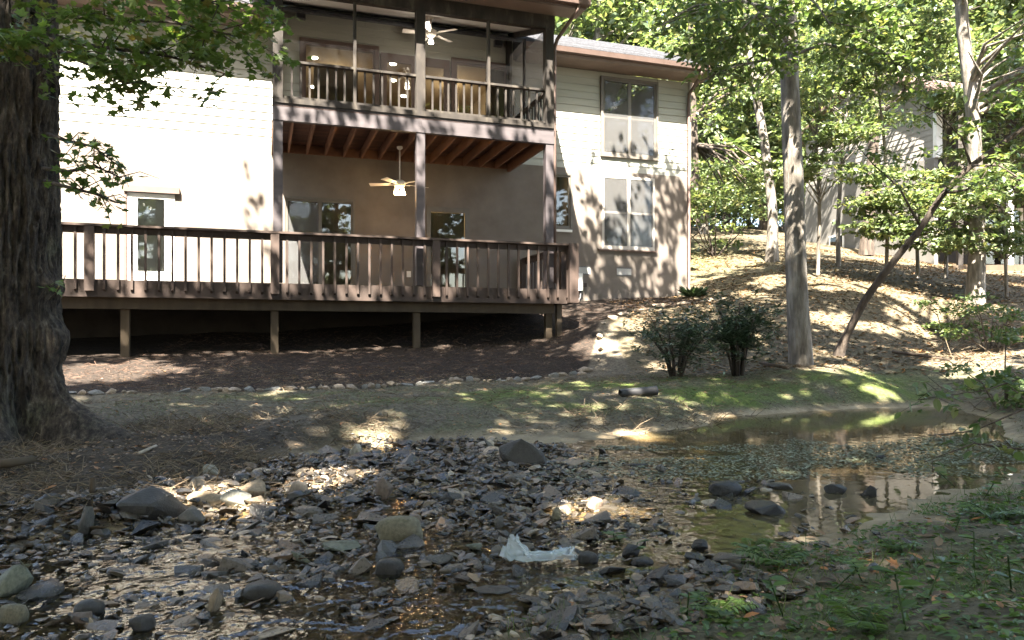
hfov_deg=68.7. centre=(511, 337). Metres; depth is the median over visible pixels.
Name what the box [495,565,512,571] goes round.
creek stone
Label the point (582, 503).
creek stone
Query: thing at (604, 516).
creek stone
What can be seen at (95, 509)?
creek stone
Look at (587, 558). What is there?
creek stone
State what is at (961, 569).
fallen leaf
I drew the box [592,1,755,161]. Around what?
woodland tree
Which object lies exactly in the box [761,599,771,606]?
creek stone
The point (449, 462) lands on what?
creek stone
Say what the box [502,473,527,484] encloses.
creek stone
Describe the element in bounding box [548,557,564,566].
creek stone
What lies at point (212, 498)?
creek stone
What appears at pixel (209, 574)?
creek stone
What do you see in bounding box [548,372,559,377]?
edging stone
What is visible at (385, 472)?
creek stone
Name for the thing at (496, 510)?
creek stone
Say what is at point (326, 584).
creek stone
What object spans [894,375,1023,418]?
overhanging branch
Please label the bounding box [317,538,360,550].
creek stone
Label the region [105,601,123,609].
creek stone
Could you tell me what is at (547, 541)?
creek stone
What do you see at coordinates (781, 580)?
weed
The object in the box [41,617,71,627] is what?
creek stone
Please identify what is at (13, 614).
creek stone
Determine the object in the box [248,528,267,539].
creek stone
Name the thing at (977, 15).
woodland tree
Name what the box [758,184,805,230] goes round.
understory shrub
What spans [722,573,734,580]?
creek stone
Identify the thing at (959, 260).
porch wing
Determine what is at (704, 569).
creek stone
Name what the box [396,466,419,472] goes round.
creek stone
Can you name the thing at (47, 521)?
creek stone
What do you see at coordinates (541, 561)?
creek stone
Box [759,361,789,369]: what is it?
fallen stick
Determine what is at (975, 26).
woodland tree
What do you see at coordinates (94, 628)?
creek gravel
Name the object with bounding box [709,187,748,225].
understory shrub
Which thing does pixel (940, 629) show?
ground cover
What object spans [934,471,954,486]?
weed
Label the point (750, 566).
creek stone
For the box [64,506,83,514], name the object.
creek stone
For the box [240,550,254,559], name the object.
creek stone
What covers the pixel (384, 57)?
porch door
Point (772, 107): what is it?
woodland tree
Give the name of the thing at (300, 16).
wall speaker
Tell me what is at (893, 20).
woodland tree
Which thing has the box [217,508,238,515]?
creek stone
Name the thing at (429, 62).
porch door
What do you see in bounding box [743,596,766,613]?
creek stone
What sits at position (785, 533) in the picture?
creek stone
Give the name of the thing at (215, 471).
creek stone
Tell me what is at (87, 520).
creek stone
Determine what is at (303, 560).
creek stone
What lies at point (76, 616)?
creek stone
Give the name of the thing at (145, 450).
fallen stick
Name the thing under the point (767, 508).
creek stone
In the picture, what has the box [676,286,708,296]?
plant
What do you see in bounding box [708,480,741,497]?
creek stone
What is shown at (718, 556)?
creek stone
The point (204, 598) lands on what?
creek stone
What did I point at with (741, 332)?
evergreen shrub
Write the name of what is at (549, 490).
creek stone
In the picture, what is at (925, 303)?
bank bush
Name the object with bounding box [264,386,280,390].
edging stone
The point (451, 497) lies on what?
creek stone
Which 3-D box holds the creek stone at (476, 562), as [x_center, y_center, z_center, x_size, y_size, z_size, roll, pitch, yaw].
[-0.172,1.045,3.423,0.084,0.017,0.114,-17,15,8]
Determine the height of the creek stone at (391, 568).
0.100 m
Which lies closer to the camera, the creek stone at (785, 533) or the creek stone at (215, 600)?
the creek stone at (215, 600)
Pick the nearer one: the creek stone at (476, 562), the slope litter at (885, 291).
the creek stone at (476, 562)
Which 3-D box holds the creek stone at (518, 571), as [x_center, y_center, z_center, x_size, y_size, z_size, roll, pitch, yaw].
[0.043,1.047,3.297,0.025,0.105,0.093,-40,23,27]
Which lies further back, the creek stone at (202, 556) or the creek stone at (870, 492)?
the creek stone at (870, 492)
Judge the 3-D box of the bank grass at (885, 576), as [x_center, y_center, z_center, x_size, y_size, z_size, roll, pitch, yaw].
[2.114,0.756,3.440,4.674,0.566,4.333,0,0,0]
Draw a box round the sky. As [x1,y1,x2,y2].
[662,4,942,226]
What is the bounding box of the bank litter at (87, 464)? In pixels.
[0,419,396,523]
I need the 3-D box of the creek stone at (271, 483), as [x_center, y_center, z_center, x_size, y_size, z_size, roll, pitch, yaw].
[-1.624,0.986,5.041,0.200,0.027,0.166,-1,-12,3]
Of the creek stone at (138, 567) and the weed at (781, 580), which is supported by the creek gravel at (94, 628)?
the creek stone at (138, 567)
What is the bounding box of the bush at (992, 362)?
[921,298,1023,418]
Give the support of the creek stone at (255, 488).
in the creek water
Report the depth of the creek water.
8.03 m
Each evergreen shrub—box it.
[617,297,742,378]
[671,283,786,375]
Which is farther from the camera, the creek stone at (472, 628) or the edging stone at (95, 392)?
the edging stone at (95, 392)
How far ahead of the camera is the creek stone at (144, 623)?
2.71 m
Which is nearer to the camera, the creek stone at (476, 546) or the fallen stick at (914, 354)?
the creek stone at (476, 546)
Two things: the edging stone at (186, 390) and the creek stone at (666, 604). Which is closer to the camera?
the creek stone at (666, 604)
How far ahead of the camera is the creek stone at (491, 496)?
4.61 m
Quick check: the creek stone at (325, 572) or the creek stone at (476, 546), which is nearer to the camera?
the creek stone at (325, 572)
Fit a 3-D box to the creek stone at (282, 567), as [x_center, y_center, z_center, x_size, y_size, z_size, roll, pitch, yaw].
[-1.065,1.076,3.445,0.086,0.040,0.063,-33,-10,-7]
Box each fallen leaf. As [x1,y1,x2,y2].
[744,612,758,617]
[768,615,784,625]
[809,578,815,584]
[817,621,829,626]
[885,557,898,568]
[887,579,903,589]
[956,566,968,572]
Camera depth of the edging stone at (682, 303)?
17.24 m
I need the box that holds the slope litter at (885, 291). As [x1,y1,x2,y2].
[609,244,1023,375]
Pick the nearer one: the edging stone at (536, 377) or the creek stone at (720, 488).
the creek stone at (720, 488)
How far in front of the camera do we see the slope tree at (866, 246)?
25.79 m
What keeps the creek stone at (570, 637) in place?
on the ground at (900, 494)
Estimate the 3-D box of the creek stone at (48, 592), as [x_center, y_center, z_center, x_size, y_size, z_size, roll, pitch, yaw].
[-1.947,1.063,3.090,0.184,0.075,0.137,-14,18,-31]
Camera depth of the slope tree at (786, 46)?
11.10 m
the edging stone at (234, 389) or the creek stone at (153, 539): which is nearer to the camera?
the creek stone at (153, 539)
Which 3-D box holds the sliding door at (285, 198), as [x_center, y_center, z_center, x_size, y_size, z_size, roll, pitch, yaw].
[-4.379,-2.070,17.061,1.590,2.200,0.080,0,0,-19]
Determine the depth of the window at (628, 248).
19.55 m
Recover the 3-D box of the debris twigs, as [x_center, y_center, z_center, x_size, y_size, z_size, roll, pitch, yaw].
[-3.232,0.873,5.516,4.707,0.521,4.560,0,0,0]
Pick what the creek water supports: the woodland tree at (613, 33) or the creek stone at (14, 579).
the creek stone at (14, 579)
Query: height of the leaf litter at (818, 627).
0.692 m
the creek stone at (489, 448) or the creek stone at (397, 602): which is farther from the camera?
the creek stone at (489, 448)
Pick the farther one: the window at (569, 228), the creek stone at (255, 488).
the window at (569, 228)
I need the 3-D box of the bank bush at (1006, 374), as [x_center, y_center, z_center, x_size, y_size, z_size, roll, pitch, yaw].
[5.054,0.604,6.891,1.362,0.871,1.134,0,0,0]
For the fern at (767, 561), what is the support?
on the ground at (900, 494)
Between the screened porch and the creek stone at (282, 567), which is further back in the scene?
the screened porch
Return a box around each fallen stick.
[0,455,35,468]
[89,477,95,493]
[137,445,156,454]
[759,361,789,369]
[892,350,949,360]
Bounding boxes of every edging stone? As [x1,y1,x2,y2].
[77,390,85,394]
[88,389,104,394]
[106,388,116,393]
[178,388,190,391]
[199,387,211,390]
[211,387,221,391]
[227,387,240,391]
[244,386,254,391]
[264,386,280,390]
[284,386,297,389]
[332,384,344,388]
[345,383,356,388]
[387,381,394,385]
[466,376,472,380]
[530,375,541,378]
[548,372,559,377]
[569,371,577,375]
[577,367,592,371]
[598,345,603,349]
[607,315,618,319]
[616,311,630,315]
[653,303,669,307]
[676,301,689,305]
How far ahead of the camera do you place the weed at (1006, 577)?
2.50 m
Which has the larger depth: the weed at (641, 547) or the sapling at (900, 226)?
the sapling at (900, 226)
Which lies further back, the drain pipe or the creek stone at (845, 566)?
the drain pipe
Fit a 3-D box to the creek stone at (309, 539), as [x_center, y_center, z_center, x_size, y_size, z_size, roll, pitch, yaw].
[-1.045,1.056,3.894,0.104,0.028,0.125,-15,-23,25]
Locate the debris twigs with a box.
[0,401,419,531]
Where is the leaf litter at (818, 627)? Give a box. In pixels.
[2,357,1023,633]
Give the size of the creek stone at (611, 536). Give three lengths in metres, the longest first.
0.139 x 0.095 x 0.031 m
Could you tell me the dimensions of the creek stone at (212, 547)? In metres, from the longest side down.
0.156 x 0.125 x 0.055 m
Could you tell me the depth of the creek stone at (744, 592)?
2.84 m
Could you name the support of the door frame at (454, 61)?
in the house at (623, 173)
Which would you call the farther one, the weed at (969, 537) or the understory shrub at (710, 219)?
the understory shrub at (710, 219)
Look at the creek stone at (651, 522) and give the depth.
4.07 m
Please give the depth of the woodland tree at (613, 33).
44.13 m
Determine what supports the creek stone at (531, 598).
on the ground at (900, 494)
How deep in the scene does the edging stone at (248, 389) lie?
10.10 m
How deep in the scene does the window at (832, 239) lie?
29.36 m
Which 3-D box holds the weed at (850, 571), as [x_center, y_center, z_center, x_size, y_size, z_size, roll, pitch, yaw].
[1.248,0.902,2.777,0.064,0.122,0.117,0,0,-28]
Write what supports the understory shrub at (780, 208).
on the ground at (900, 494)
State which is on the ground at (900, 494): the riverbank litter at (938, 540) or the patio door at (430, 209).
the riverbank litter at (938, 540)
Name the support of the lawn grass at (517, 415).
on the ground at (900, 494)
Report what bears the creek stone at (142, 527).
in the creek water
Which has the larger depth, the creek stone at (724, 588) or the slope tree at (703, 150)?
the slope tree at (703, 150)
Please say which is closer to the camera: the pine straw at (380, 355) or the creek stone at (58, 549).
the creek stone at (58, 549)
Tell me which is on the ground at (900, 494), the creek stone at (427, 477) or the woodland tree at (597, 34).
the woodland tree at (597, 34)
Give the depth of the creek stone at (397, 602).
2.97 m
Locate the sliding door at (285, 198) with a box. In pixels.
[283,196,354,284]
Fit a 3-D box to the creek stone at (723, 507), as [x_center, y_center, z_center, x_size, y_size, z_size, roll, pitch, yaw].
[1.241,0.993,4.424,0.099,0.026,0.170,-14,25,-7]
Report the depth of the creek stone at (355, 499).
4.70 m
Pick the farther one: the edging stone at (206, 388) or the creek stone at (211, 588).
the edging stone at (206, 388)
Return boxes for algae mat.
[532,432,1023,481]
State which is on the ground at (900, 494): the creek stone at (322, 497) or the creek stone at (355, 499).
the creek stone at (322, 497)
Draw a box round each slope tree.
[618,0,810,222]
[624,0,887,261]
[641,0,945,365]
[797,0,1023,255]
[852,0,1023,304]
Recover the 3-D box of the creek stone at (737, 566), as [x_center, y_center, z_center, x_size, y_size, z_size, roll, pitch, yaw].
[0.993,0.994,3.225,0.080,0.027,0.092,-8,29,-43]
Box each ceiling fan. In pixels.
[369,146,427,194]
[402,17,457,43]
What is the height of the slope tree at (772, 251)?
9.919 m
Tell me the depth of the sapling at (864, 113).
21.34 m
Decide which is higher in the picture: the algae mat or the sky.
the sky
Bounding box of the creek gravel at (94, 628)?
[0,433,920,639]
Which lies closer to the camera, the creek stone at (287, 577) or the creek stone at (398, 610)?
the creek stone at (398, 610)
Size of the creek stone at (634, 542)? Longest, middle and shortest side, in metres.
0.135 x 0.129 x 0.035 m
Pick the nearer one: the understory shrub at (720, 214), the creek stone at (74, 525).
the creek stone at (74, 525)
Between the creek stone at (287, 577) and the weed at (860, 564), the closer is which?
the weed at (860, 564)
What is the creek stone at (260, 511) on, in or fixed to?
in the creek water
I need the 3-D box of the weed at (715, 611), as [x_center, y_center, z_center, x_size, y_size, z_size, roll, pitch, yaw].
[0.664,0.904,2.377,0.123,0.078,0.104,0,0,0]
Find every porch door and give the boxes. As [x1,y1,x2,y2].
[380,52,414,107]
[425,58,449,111]
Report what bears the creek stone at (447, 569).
on the ground at (900, 494)
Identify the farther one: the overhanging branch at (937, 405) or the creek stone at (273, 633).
the overhanging branch at (937, 405)
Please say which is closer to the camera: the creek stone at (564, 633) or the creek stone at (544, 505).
the creek stone at (564, 633)
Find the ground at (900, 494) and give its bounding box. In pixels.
[0,226,1023,639]
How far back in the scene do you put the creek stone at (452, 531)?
4.05 m
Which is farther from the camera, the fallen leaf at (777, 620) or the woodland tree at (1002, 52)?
the woodland tree at (1002, 52)
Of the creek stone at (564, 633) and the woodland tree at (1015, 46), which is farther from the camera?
the woodland tree at (1015, 46)
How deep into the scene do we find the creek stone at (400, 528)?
3.84 m
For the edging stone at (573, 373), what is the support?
on the ground at (900, 494)
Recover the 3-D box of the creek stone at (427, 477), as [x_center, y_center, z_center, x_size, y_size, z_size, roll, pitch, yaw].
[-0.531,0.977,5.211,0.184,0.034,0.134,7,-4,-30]
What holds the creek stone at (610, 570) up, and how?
on the creek gravel at (94, 628)
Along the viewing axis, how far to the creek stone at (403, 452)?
6.31 m
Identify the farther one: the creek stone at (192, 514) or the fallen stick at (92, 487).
the fallen stick at (92, 487)
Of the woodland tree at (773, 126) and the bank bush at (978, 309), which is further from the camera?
the woodland tree at (773, 126)
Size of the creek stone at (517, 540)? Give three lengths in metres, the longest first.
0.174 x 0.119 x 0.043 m
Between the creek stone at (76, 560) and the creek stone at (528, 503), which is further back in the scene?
the creek stone at (528, 503)
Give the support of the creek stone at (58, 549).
on the ground at (900, 494)
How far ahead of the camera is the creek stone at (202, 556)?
3.58 m
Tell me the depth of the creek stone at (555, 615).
2.59 m
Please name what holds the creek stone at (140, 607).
on the creek gravel at (94, 628)
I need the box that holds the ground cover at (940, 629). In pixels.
[521,475,1023,639]
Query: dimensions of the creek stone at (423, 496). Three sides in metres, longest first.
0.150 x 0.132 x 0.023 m
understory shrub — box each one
[690,158,778,255]
[690,172,753,238]
[690,186,727,225]
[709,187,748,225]
[711,170,778,227]
[721,203,758,226]
[738,193,781,226]
[739,182,804,225]
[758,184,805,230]
[765,182,805,224]
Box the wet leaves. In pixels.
[0,442,879,639]
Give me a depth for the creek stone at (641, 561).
3.38 m
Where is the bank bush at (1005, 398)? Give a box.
[927,329,1023,409]
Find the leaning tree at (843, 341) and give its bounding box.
[823,40,1023,356]
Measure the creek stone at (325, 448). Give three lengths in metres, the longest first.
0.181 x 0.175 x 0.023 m
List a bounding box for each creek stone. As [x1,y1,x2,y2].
[0,559,34,597]
[0,565,11,569]
[0,600,15,604]
[0,603,28,627]
[4,554,28,562]
[6,539,28,552]
[13,580,64,609]
[21,517,53,535]
[31,572,51,576]
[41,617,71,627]
[50,558,80,565]
[52,495,79,507]
[55,547,69,554]
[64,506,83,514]
[65,611,92,623]
[68,517,97,529]
[68,533,83,547]
[73,599,104,616]
[77,506,94,537]
[82,507,110,512]
[103,615,127,625]
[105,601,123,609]
[116,486,188,520]
[118,541,139,546]
[118,564,143,571]
[123,596,142,603]
[128,612,155,632]
[129,520,159,538]
[130,554,151,564]
[133,602,150,612]
[138,540,168,554]
[142,536,160,544]
[165,489,178,494]
[169,615,199,632]
[171,635,187,639]
[174,565,203,581]
[176,506,205,525]
[178,601,207,615]
[187,491,221,506]
[189,477,206,487]
[193,554,213,564]
[193,594,210,604]
[200,540,229,552]
[200,571,228,581]
[203,464,219,478]
[204,584,230,594]
[208,588,223,616]
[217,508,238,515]
[218,557,255,573]
[219,489,251,507]
[236,521,262,531]
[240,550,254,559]
[241,478,275,497]
[243,580,282,602]
[245,572,263,585]
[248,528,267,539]
[249,503,272,519]
[252,468,270,471]
[256,627,296,639]
[265,482,283,484]
[275,563,288,573]
[278,538,304,550]
[283,574,299,581]
[289,481,307,496]
[291,551,310,563]
[293,505,322,519]
[295,573,321,594]
[303,537,316,543]
[311,493,333,502]
[313,513,342,527]
[314,551,332,564]
[317,445,339,452]
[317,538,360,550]
[320,574,333,587]
[321,570,335,576]
[324,564,346,575]
[330,612,352,625]
[338,557,371,584]
[342,495,363,503]
[346,454,360,461]
[349,444,361,454]
[355,512,383,524]
[357,612,380,620]
[360,618,390,634]
[366,477,394,501]
[373,462,394,467]
[375,515,422,541]
[375,558,403,579]
[380,470,394,477]
[383,596,409,606]
[388,577,418,597]
[392,606,408,612]
[393,450,416,456]
[393,534,424,556]
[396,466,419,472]
[418,495,430,498]
[423,475,447,479]
[424,554,452,565]
[435,484,461,489]
[439,563,466,575]
[440,492,464,504]
[443,458,456,467]
[444,524,465,533]
[447,572,474,583]
[455,620,478,639]
[460,543,484,551]
[467,558,482,570]
[473,585,512,593]
[480,490,513,503]
[483,446,498,453]
[491,506,511,514]
[495,515,503,529]
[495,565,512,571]
[499,439,546,466]
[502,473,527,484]
[502,541,523,562]
[507,537,535,544]
[512,564,529,584]
[516,594,553,610]
[517,502,532,504]
[517,597,539,604]
[525,614,544,623]
[529,554,547,563]
[534,501,551,509]
[536,538,557,543]
[542,485,562,499]
[543,605,577,627]
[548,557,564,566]
[549,507,561,522]
[552,635,583,639]
[555,591,574,600]
[558,630,568,635]
[559,537,585,551]
[561,459,584,464]
[569,528,598,543]
[573,614,612,629]
[576,501,587,506]
[576,510,610,527]
[578,551,597,564]
[581,492,597,497]
[584,467,605,471]
[586,486,605,492]
[586,496,603,513]
[587,470,609,479]
[590,566,625,575]
[603,532,628,540]
[616,486,639,500]
[620,539,644,550]
[622,543,639,558]
[623,625,645,631]
[625,463,648,465]
[625,600,656,612]
[629,584,650,595]
[631,556,653,566]
[644,517,658,527]
[645,564,668,586]
[653,608,678,619]
[656,462,671,472]
[661,602,678,609]
[691,539,707,553]
[699,566,728,573]
[701,499,715,509]
[702,553,716,558]
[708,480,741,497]
[713,552,748,560]
[714,499,732,514]
[714,584,741,593]
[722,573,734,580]
[723,594,740,606]
[729,562,743,571]
[736,583,758,596]
[741,564,756,576]
[741,574,761,581]
[743,500,787,517]
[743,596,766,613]
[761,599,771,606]
[766,482,792,491]
[778,532,799,536]
[782,491,803,503]
[783,590,807,597]
[824,484,846,494]
[836,564,850,570]
[858,485,877,498]
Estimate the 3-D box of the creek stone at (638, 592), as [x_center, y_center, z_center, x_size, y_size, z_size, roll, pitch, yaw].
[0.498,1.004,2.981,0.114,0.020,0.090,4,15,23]
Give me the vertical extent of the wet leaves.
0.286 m
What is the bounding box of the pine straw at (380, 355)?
[63,294,722,391]
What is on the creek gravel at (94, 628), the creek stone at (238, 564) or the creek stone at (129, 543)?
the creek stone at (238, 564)
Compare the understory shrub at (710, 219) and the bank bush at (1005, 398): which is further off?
the understory shrub at (710, 219)
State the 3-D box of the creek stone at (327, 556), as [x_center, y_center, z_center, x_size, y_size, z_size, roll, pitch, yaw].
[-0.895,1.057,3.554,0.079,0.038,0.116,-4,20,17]
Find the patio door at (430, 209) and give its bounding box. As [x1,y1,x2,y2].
[427,206,468,286]
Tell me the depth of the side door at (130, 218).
15.89 m
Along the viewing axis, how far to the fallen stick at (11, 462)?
5.02 m
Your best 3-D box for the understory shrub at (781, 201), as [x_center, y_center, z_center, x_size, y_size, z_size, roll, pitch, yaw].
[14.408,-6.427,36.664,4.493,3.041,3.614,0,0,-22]
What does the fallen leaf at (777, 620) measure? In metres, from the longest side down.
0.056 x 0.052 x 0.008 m
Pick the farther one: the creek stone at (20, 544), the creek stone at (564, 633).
the creek stone at (20, 544)
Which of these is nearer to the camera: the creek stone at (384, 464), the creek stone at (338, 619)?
the creek stone at (338, 619)
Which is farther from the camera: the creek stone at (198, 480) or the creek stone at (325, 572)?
the creek stone at (198, 480)
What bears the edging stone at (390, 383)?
on the ground at (900, 494)
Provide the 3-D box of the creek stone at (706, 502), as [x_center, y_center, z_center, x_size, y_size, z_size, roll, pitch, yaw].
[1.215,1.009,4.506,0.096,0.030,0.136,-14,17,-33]
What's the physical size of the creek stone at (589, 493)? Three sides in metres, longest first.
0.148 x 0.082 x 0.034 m
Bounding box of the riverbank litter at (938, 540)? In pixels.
[593,481,1023,639]
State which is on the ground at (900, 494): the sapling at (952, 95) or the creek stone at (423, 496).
the sapling at (952, 95)
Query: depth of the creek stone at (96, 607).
2.87 m
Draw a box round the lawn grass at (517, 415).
[91,367,1023,438]
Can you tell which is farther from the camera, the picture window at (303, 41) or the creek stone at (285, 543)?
the picture window at (303, 41)
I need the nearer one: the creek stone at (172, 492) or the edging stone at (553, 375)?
the creek stone at (172, 492)
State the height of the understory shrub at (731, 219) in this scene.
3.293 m
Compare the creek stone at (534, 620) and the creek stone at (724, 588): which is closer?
the creek stone at (534, 620)
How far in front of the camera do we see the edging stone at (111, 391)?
9.70 m
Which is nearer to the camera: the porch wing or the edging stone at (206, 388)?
the edging stone at (206, 388)
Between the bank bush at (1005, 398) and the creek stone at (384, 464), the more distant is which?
the bank bush at (1005, 398)
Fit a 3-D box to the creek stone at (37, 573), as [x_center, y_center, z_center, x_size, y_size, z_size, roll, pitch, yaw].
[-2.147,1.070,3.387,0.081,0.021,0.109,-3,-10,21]
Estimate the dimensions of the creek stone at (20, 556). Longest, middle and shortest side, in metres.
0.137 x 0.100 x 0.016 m
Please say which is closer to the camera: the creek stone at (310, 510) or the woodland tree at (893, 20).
the creek stone at (310, 510)
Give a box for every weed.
[604,530,628,539]
[623,539,647,564]
[680,591,705,615]
[701,605,739,629]
[759,575,790,618]
[830,562,860,592]
[834,557,869,580]
[870,565,924,630]
[927,556,962,599]
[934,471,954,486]
[946,517,968,529]
[958,529,989,567]
[980,481,1001,499]
[992,554,1023,591]
[993,467,1010,480]
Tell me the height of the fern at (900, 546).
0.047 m
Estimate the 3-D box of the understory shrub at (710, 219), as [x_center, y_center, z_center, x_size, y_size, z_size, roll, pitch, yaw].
[6.814,-5.029,28.628,4.302,3.075,3.164,0,0,32]
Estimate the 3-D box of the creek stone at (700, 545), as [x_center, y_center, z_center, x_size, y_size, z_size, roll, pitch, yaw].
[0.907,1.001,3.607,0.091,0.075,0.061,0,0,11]
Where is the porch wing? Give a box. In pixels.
[925,88,1023,270]
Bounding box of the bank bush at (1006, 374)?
[967,365,1023,405]
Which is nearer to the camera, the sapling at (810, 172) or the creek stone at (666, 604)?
the creek stone at (666, 604)
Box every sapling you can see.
[745,63,897,274]
[752,56,930,266]
[770,3,994,266]
[818,40,1023,277]
[827,161,1023,277]
[908,161,1023,296]
[929,55,1023,185]
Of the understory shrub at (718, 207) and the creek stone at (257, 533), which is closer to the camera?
the creek stone at (257, 533)
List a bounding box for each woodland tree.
[554,0,668,43]
[554,0,700,91]
[554,28,636,94]
[568,8,663,102]
[570,0,694,110]
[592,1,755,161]
[631,0,815,233]
[692,1,780,225]
[707,0,825,229]
[714,102,775,224]
[750,31,831,230]
[763,1,869,188]
[810,0,998,82]
[824,0,935,88]
[906,0,1008,82]
[928,1,1019,87]
[940,0,1023,86]
[991,5,1023,70]
[1000,44,1023,62]
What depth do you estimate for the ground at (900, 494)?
7.93 m
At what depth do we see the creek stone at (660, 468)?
5.52 m
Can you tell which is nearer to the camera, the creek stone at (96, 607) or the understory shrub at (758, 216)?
the creek stone at (96, 607)
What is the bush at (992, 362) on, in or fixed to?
on the ground at (900, 494)
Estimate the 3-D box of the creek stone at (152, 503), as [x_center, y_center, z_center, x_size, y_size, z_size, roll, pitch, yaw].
[-2.084,1.007,4.363,0.381,0.273,0.245,6,4,-17]
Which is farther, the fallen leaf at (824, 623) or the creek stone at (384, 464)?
the creek stone at (384, 464)
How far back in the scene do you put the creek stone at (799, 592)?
2.73 m
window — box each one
[299,37,378,150]
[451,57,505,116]
[556,172,572,231]
[598,175,656,252]
[600,75,657,160]
[829,234,843,246]
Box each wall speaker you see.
[296,13,305,20]
[494,39,502,47]
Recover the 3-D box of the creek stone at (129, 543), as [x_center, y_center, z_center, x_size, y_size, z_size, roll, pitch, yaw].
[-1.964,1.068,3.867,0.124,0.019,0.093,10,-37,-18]
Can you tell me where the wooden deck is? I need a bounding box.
[61,222,578,356]
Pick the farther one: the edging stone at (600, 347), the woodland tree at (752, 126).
the woodland tree at (752, 126)
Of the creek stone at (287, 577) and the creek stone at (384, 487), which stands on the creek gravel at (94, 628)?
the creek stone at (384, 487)
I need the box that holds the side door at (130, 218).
[123,185,179,280]
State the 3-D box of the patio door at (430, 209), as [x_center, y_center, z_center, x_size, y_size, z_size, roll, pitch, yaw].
[-1.541,-2.070,18.034,1.050,2.100,0.060,0,0,-19]
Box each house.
[57,0,714,337]
[801,72,983,263]
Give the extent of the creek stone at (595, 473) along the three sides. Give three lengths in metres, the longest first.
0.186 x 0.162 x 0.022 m
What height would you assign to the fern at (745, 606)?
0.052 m
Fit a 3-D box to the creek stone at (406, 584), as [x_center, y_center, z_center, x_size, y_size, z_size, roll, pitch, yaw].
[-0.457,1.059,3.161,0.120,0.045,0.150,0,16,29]
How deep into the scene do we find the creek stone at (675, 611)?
2.56 m
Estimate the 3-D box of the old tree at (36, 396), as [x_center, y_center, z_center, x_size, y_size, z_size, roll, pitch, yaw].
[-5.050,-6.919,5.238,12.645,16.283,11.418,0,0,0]
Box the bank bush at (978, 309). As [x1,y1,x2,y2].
[926,290,1023,351]
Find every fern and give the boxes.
[689,590,760,616]
[732,538,774,550]
[732,541,812,566]
[824,597,893,631]
[878,538,925,550]
[958,501,1023,518]
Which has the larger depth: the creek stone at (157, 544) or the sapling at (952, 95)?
the sapling at (952, 95)
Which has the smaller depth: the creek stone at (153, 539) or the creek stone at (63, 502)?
the creek stone at (153, 539)
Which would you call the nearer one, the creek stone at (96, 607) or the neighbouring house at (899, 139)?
the creek stone at (96, 607)
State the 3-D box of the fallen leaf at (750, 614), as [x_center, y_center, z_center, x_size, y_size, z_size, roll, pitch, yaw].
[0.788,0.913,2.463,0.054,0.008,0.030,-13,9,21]
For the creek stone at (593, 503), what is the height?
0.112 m
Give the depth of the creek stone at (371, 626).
2.73 m
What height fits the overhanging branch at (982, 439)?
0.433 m
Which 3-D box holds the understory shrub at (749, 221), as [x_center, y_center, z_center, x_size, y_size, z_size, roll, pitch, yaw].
[12.266,-7.276,39.377,3.560,3.290,4.137,0,0,16]
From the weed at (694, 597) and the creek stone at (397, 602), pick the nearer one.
the weed at (694, 597)
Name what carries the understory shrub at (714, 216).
on the ground at (900, 494)
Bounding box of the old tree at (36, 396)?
[0,0,312,447]
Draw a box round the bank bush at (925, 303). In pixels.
[910,296,988,334]
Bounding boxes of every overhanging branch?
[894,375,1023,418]
[920,408,1023,457]
[924,423,1023,475]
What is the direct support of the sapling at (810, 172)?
on the ground at (900, 494)
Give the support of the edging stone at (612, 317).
on the ground at (900, 494)
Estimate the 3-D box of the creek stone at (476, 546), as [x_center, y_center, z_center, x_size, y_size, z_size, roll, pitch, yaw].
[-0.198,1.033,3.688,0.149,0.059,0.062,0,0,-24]
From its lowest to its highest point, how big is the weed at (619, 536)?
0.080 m
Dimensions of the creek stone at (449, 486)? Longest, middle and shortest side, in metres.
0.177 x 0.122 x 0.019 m
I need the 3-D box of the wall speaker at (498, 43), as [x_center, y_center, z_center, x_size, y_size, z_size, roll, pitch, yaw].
[-0.343,-7.180,18.344,0.200,0.140,0.163,0,0,-19]
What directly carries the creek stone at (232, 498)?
in the creek water
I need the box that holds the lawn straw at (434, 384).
[79,362,1022,438]
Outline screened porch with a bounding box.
[253,0,590,288]
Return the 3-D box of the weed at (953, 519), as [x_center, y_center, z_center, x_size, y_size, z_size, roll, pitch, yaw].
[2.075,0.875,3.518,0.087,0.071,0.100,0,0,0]
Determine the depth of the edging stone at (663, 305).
17.25 m
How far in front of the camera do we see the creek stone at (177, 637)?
2.66 m
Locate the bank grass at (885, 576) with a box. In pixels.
[486,480,1023,639]
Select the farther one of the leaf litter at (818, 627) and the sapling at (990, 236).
the sapling at (990, 236)
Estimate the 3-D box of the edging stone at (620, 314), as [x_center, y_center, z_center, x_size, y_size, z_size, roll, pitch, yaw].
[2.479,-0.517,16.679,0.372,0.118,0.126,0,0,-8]
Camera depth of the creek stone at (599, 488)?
4.87 m
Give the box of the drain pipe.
[618,386,658,396]
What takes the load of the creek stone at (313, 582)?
on the ground at (900, 494)
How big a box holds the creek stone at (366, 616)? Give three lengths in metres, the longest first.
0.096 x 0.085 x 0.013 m
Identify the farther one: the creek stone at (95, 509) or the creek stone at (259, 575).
the creek stone at (95, 509)
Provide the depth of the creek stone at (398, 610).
2.90 m
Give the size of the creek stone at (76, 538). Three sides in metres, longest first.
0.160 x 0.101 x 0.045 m
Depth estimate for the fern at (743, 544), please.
3.61 m
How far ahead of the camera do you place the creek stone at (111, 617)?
2.79 m
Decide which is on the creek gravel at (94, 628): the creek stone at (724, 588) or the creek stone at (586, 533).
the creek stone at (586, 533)
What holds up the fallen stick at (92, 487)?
on the ground at (900, 494)
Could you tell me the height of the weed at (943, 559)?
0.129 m
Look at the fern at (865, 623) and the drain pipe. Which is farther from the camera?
the drain pipe
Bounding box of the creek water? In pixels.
[0,407,1022,639]
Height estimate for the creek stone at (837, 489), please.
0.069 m
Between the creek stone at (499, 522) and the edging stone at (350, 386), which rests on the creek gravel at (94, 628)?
the creek stone at (499, 522)

